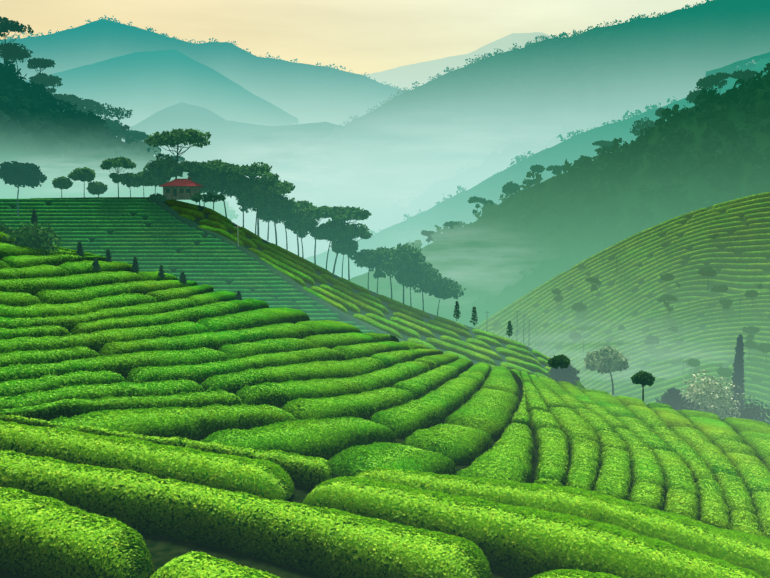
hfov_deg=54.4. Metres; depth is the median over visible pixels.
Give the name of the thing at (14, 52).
hillside trees
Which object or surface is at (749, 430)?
tea hedges
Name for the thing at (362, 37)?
sky
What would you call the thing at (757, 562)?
hedges
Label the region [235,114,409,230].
mist
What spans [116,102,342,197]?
mountain
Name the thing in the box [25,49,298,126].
mountain
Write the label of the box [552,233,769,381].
terrace trees
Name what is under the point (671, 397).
dark bushes
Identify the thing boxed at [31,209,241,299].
shrub cones
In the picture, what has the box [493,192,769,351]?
terrace ground
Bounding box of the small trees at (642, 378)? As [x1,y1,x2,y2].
[453,301,655,400]
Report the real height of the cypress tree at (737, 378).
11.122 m
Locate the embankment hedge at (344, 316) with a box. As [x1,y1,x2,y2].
[151,197,403,341]
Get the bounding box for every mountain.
[0,19,405,125]
[226,0,769,258]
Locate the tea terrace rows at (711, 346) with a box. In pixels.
[475,192,769,424]
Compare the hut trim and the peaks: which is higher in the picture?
the peaks
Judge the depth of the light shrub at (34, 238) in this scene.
66.75 m
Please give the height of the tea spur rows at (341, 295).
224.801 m
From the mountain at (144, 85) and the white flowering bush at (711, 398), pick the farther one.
the mountain at (144, 85)
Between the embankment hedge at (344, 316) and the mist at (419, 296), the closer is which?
the embankment hedge at (344, 316)
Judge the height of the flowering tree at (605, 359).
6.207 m
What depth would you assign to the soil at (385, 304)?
207.77 m
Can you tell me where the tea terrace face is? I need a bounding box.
[0,199,374,332]
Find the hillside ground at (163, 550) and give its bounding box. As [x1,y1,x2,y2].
[0,379,664,577]
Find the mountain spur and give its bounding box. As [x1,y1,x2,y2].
[705,52,769,79]
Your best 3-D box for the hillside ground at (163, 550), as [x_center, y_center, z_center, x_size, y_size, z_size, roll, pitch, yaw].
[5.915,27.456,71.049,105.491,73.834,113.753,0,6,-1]
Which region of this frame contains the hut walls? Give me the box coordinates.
[164,187,202,199]
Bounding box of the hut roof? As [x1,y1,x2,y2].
[160,179,203,186]
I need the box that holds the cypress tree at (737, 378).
[730,334,744,417]
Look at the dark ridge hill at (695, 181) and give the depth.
637.56 m
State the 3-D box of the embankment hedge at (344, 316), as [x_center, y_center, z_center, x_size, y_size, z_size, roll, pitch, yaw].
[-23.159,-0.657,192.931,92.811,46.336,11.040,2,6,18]
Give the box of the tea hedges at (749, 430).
[0,233,769,538]
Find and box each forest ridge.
[346,57,769,275]
[375,63,769,326]
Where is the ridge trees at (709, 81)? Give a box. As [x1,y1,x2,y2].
[421,69,757,244]
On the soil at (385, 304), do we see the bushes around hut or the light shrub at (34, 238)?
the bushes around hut
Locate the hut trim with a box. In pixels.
[158,177,200,199]
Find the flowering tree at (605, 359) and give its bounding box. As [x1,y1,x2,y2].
[584,345,628,394]
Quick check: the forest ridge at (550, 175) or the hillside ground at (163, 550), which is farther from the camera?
the forest ridge at (550, 175)
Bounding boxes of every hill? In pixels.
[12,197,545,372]
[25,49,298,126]
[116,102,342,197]
[305,60,769,279]
[350,77,769,327]
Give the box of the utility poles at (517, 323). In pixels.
[484,310,529,345]
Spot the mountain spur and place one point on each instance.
(730, 68)
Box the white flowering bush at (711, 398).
[679,369,744,418]
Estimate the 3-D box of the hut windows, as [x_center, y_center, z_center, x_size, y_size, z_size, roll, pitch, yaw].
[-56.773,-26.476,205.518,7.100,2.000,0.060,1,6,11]
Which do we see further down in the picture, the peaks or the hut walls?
the hut walls
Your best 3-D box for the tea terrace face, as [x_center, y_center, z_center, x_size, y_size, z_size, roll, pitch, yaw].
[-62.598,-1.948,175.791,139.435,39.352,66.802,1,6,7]
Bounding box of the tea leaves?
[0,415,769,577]
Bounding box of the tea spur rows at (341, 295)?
[165,200,585,388]
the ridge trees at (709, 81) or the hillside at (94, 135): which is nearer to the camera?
the hillside at (94, 135)
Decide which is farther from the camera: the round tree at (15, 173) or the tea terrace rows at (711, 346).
the tea terrace rows at (711, 346)
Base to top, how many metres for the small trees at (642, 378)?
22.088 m
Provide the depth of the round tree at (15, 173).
179.29 m
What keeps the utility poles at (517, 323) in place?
on the soil at (385, 304)
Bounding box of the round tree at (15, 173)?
[0,161,46,215]
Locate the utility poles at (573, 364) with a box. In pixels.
[571,257,740,374]
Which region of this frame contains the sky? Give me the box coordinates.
[0,0,710,74]
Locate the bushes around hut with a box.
[148,192,225,202]
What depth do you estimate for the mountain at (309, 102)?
3985.18 m
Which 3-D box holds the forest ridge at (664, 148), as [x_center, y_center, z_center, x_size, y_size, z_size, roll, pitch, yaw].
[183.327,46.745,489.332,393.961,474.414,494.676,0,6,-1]
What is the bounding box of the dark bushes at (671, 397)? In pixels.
[544,364,769,423]
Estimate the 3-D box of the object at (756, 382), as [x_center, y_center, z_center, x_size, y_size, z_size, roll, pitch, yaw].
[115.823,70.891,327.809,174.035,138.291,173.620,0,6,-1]
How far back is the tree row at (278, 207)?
214.79 m
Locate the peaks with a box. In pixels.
[366,32,551,89]
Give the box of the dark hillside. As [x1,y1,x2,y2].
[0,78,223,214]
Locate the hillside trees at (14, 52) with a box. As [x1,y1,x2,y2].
[0,16,184,161]
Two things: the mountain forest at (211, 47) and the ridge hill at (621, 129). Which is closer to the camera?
the ridge hill at (621, 129)
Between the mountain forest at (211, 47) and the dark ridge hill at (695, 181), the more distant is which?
the mountain forest at (211, 47)
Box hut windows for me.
[166,189,189,195]
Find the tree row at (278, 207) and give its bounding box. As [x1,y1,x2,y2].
[52,128,465,315]
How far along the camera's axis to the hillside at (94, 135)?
483.29 m
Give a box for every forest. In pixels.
[0,15,409,124]
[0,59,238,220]
[244,0,769,253]
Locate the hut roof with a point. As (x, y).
(180, 182)
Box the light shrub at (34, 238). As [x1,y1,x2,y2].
[0,222,64,255]
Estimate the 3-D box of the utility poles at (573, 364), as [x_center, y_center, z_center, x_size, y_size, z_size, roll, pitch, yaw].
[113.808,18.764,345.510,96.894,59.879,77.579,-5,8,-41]

